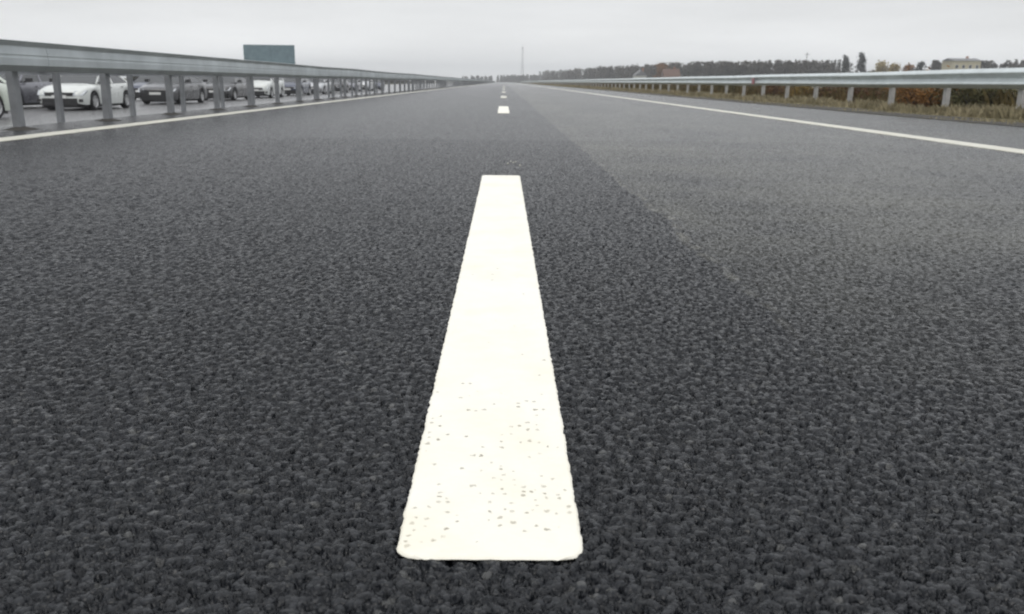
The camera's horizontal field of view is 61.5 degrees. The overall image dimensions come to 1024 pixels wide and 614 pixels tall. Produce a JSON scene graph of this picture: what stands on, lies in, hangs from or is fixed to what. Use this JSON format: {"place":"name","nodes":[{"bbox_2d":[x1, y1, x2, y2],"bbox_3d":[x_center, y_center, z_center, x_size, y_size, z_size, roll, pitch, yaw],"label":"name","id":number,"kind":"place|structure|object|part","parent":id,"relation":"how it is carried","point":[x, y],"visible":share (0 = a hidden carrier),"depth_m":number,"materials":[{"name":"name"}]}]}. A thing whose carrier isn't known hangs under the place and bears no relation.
{"place":"outdoors","nodes":[
{"label":"outdoors","id":0,"kind":"place"},
{"bbox_2d":[0,83,474,127],"bbox_3d":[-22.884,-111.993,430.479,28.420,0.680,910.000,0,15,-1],"label":"opposite carriageway","id":1,"kind":"structure","parent":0,"point":[36,114],"depth_m":32.61,"materials":[{"name":"grey asphalt"}]},
{"bbox_2d":[0,77,9,117],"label":"parked car","id":2,"kind":"object","parent":1,"relation":"on","point":[4,104],"visible":0.77,"depth_m":24.48,"materials":[{"name":"white paint"}]},
{"bbox_2d":[0,74,51,105],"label":"parked car","id":3,"kind":"object","parent":1,"relation":"on","point":[31,86],"visible":0.15,"depth_m":31.96,"materials":[{"name":"grey metal"}]},
{"bbox_3d":[-17.973,-8.757,32.655,0.211,0.480,3.270,1,15,0],"label":"side window","id":4,"kind":"part","parent":3,"relation":"part of","materials":[{"name":"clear glass"}]},
{"bbox_2d":[37,75,134,109],"bbox_3d":[-15.913,-8.201,32.346,2.100,1.467,4.497,1,15,0],"label":"parked car","id":5,"kind":"object","parent":1,"relation":"on","point":[81,91],"visible":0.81,"depth_m":31.06,"materials":[{"name":"white paint"}]},
{"bbox_3d":[-15.222,-8.666,32.547,0.211,0.460,2.850,1,15,0],"label":"side window","id":6,"kind":"part","parent":5,"relation":"part of","materials":[{"name":"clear glass"}]},
{"bbox_2d":[133,76,152,99],"bbox_3d":[-19.364,-12.051,46.915,2.100,1.467,4.497,0,15,-1],"label":"parked car","id":7,"kind":"object","parent":1,"relation":"on","point":[139,82],"visible":0.07,"depth_m":45.55,"materials":[{"name":"white metal"}]},
{"bbox_2d":[138,77,206,103],"bbox_3d":[-15.973,-10.377,40.666,2.100,1.467,4.497,1,15,0],"label":"parked car","id":8,"kind":"object","parent":1,"relation":"on","point":[153,90],"visible":0.62,"depth_m":39.60,"materials":[{"name":"grey paint"}]},
{"bbox_3d":[-15.280,-10.841,40.861,0.211,0.460,2.850,1,15,0],"label":"side window","id":9,"kind":"part","parent":8,"relation":"part of","materials":[{"name":"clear glass"}]},
{"bbox_2d":[197,77,210,82],"bbox_3d":[-19.392,-14.227,55.235,2.100,1.467,4.497,1,15,0],"label":"parked car","id":10,"kind":"object","parent":1,"relation":"on","point":[204,78],"visible":0.02,"depth_m":54.49,"materials":[{"name":"grey metal"}]},
{"bbox_2d":[203,77,246,99],"bbox_3d":[-16.069,-12.428,48.502,2.100,1.467,4.497,1,15,0],"label":"parked car","id":11,"kind":"object","parent":1,"relation":"on","point":[235,88],"visible":0.45,"depth_m":47.44,"materials":[{"name":"grey metal"}]},
{"bbox_3d":[-15.378,-12.893,48.704,0.211,0.460,2.850,1,15,0],"label":"side window","id":12,"kind":"part","parent":11,"relation":"part of","materials":[{"name":"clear glass"}]},
{"bbox_2d":[253,78,284,97],"bbox_3d":[-16.149,-14.518,56.017,2.100,1.706,4.497,1,15,-1],"label":"parked car","id":13,"kind":"object","parent":1,"relation":"on","point":[264,86],"visible":0.61,"depth_m":54.56,"materials":[{"name":"white paint"}]},
{"bbox_2d":[283,78,311,94],"bbox_3d":[-16.230,-16.547,64.168,2.100,1.506,4.497,1,15,-1],"label":"parked car","id":14,"kind":"object","parent":1,"relation":"on","point":[290,86],"visible":0.69,"depth_m":63.17,"materials":[{"name":"white metal"}]},
{"bbox_2d":[309,79,330,93],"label":"parked car","id":15,"kind":"object","parent":1,"relation":"on","point":[323,86],"visible":0.37,"depth_m":70.95,"materials":[{"name":"white metal"}]},
{"bbox_2d":[329,79,348,92],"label":"parked car","id":16,"kind":"object","parent":1,"relation":"on","point":[337,85],"visible":0.32,"depth_m":78.89,"materials":[{"name":"grey metal"}]},
{"bbox_2d":[348,80,360,91],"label":"parked car","id":17,"kind":"object","parent":1,"relation":"on","point":[358,84],"visible":0.24,"depth_m":87.20,"materials":[{"name":"grey metal"}]},
{"bbox_2d":[360,80,372,90],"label":"parked car","id":18,"kind":"object","parent":1,"relation":"on","point":[363,84],"visible":0.24,"depth_m":94.66,"materials":[{"name":"white metal"}]},
{"bbox_2d":[375,80,384,89],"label":"parked car","id":19,"kind":"object","parent":1,"relation":"on","point":[379,84],"visible":0.2,"depth_m":103.48,"materials":[{"name":"grey metal"}]},
{"bbox_2d":[0,82,1023,613],"bbox_3d":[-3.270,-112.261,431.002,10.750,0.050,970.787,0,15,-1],"label":"road","id":20,"kind":"structure","parent":0,"point":[788,362],"depth_m":1.49,"materials":[{"name":"grey asphalt"}]},
{"bbox_2d":[0,71,453,122],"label":"guardrail","id":21,"kind":"object","parent":20,"relation":"on","point":[58,97],"visible":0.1,"depth_m":12.50,"materials":[{"name":"metal"}]},
{"bbox_2d":[0,39,494,130],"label":"guardrail","id":22,"kind":"object","parent":20,"relation":"on","point":[16,56],"visible":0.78,"depth_m":10.06,"materials":[{"name":"metal"}]},
{"bbox_2d":[0,82,496,141],"bbox_3d":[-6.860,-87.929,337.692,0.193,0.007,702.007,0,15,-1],"label":"edge line","id":23,"kind":"object","parent":20,"relation":"on","point":[19,137],"visible":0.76,"depth_m":8.78,"materials":[{"name":"paint"}]},
{"bbox_2d":[397,175,582,560],"bbox_3d":[-0.038,-0.204,2.556,0.191,0.003,3.552,0,15,-1],"label":"lane marking","id":24,"kind":"object","parent":20,"relation":"on","point":[492,478],"visible":1,"depth_m":1.16,"materials":[{"name":"paint"}]},
{"bbox_2d":[498,106,509,112],"bbox_3d":[-0.140,-3.313,14.431,0.182,0.007,3.604,0,15,-1],"label":"lane marking","id":25,"kind":"object","parent":20,"relation":"on","point":[503,109],"visible":1,"depth_m":14.19,"materials":[{"name":"paint"}]},
{"bbox_2d":[517,83,1023,153],"bbox_3d":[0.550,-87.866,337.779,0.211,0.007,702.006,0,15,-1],"label":"edge line","id":26,"kind":"object","parent":20,"relation":"on","point":[1007,149],"visible":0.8,"depth_m":8.69,"materials":[{"name":"paint"}]},
{"bbox_2d":[0,0,1023,81],"label":"sky","id":27,"kind":"structure","parent":0,"point":[444,38],"materials":[{"name":"grey"}]},
{"bbox_2d":[123,78,1023,127],"bbox_3d":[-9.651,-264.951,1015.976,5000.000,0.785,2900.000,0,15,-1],"label":"ground","id":28,"kind":"structure","parent":0,"point":[813,104],"depth_m":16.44,"materials":[{"name":"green plant"}]},
{"bbox_2d":[243,45,294,63],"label":"road sign","id":29,"kind":"object","parent":28,"relation":"on","point":[277,53],"visible":0.66,"depth_m":108.15,"materials":[{"name":"metal"}]},
{"bbox_2d":[126,75,437,83],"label":"distant hedge","id":30,"kind":"object","parent":28,"relation":"on","point":[385,81],"visible":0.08,"depth_m":310.94,"materials":[{"name":"green plant"}]},
{"bbox_2d":[462,74,542,82],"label":"distant wood","id":31,"kind":"object","parent":28,"relation":"on","point":[519,78],"visible":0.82,"depth_m":895.46,"materials":[{"name":"plant"}]},
{"bbox_2d":[633,68,646,77],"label":"house","id":32,"kind":"structure","parent":28,"relation":"on","point":[639,74],"depth_m":328.89,"materials":[{"name":"white paint"}]},
{"bbox_2d":[652,62,669,77],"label":"tree","id":33,"kind":"object","parent":28,"relation":"on","point":[660,67],"visible":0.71,"depth_m":308.32,"materials":[{"name":"brown plant"}]},
{"bbox_2d":[660,67,680,76],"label":"house","id":34,"kind":"structure","parent":28,"relation":"on","point":[673,72],"depth_m":301.03,"materials":[{"name":"red brick"}]},
{"bbox_2d":[538,59,853,86],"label":"distant wood","id":35,"kind":"object","parent":28,"relation":"on","point":[707,68],"visible":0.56,"depth_m":330.75,"materials":[{"name":"leaves"},{"name":"bark"}]},
{"bbox_2d":[708,70,741,91],"bbox_3d":[10.172,-10.365,40.800,2.095,1.657,1.895,5,15,18],"label":"shrub","id":36,"kind":"object","parent":28,"relation":"on","point":[729,86],"visible":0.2,"depth_m":40.75,"materials":[{"name":"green plant"}]},
{"bbox_2d":[757,85,791,97],"bbox_3d":[10.350,-8.464,34.074,1.572,1.398,2.138,9,17,28],"label":"shrub","id":37,"kind":"object","parent":28,"relation":"on","point":[775,89],"visible":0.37,"depth_m":33.89,"materials":[{"name":"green plant"}]},
{"bbox_2d":[540,82,1017,108],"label":"dead undergrowth","id":38,"kind":"object","parent":28,"relation":"on","point":[999,96],"visible":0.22,"depth_m":27.93,"materials":[{"name":"brown plant"}]},
{"bbox_2d":[778,86,812,97],"bbox_3d":[10.371,-7.702,31.191,1.309,1.380,1.715,0,15,-1],"label":"shrub","id":39,"kind":"object","parent":28,"relation":"on","point":[807,88],"visible":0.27,"depth_m":31.01,"materials":[{"name":"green plant"}]},
{"bbox_2d":[791,86,845,96],"bbox_3d":[10.224,-6.914,28.304,1.848,1.347,1.689,0,15,-1],"label":"shrub","id":40,"kind":"object","parent":28,"relation":"on","point":[827,89],"visible":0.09,"depth_m":28.32,"materials":[{"name":"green plant"}]},
{"bbox_2d":[840,55,850,72],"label":"tree","id":41,"kind":"object","parent":28,"relation":"on","point":[845,64],"visible":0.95,"depth_m":306.61,"materials":[{"name":"green plant"}]},
{"bbox_2d":[821,69,887,86],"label":"distant hedge","id":42,"kind":"object","parent":28,"relation":"on","point":[840,71],"visible":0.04,"depth_m":314.98,"materials":[{"name":"green plant"}]},
{"bbox_2d":[854,52,867,72],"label":"tree","id":43,"kind":"object","parent":28,"relation":"on","point":[861,67],"visible":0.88,"depth_m":306.50,"materials":[{"name":"green plant"}]},
{"bbox_2d":[833,69,898,101],"bbox_3d":[10.057,-6.000,24.357,1.808,1.438,2.006,0,15,-1],"label":"shrub","id":44,"kind":"object","parent":28,"relation":"on","point":[865,89],"visible":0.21,"depth_m":24.29,"materials":[{"name":"brown plant"}]},
{"bbox_2d":[872,60,889,71],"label":"tree","id":45,"kind":"object","parent":28,"relation":"on","point":[881,66],"visible":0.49,"depth_m":289.60,"materials":[{"name":"yellow plant"}]},
{"bbox_2d":[889,62,901,71],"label":"tree","id":46,"kind":"object","parent":28,"relation":"on","point":[895,67],"visible":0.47,"depth_m":289.51,"materials":[{"name":"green plant"}]},
{"bbox_2d":[900,62,914,70],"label":"tree","id":47,"kind":"object","parent":28,"relation":"on","point":[911,67],"visible":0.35,"depth_m":294.60,"materials":[{"name":"brown plant"}]},
{"bbox_2d":[914,61,926,70],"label":"tree","id":48,"kind":"object","parent":28,"relation":"on","point":[921,64],"visible":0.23,"depth_m":290.00,"materials":[{"name":"green plant"}]},
{"bbox_2d":[880,65,973,107],"bbox_3d":[9.178,-4.672,18.831,1.609,1.199,2.095,-11,18,-37],"label":"shrub","id":49,"kind":"object","parent":28,"relation":"on","point":[920,96],"visible":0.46,"depth_m":18.92,"materials":[{"name":"brown plant"}]},
{"bbox_2d":[941,56,981,88],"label":"house","id":50,"kind":"structure","parent":28,"relation":"on","point":[967,62],"depth_m":290.42,"materials":[{"name":"yellow paint"}]},
{"bbox_2d":[930,88,1017,106],"bbox_3d":[9.310,-4.174,17.249,1.921,1.121,1.783,8,16,25],"label":"shrub","id":51,"kind":"object","parent":28,"relation":"on","point":[961,97],"visible":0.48,"depth_m":17.08,"materials":[{"name":"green plant"}]},
{"bbox_2d":[930,59,1023,88],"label":"distant wood","id":52,"kind":"object","parent":28,"relation":"on","point":[937,64],"visible":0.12,"depth_m":306.93,"materials":[{"name":"green plant"}]},
{"bbox_2d":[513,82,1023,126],"bbox_3d":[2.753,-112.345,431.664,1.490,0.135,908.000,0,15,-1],"label":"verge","id":53,"kind":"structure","parent":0,"point":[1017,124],"depth_m":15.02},
{"bbox_2d":[521,68,1023,108],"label":"guardrail","id":54,"kind":"object","parent":53,"relation":"on","point":[994,78],"visible":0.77,"depth_m":19.56,"materials":[{"name":"metal"}]}
]}

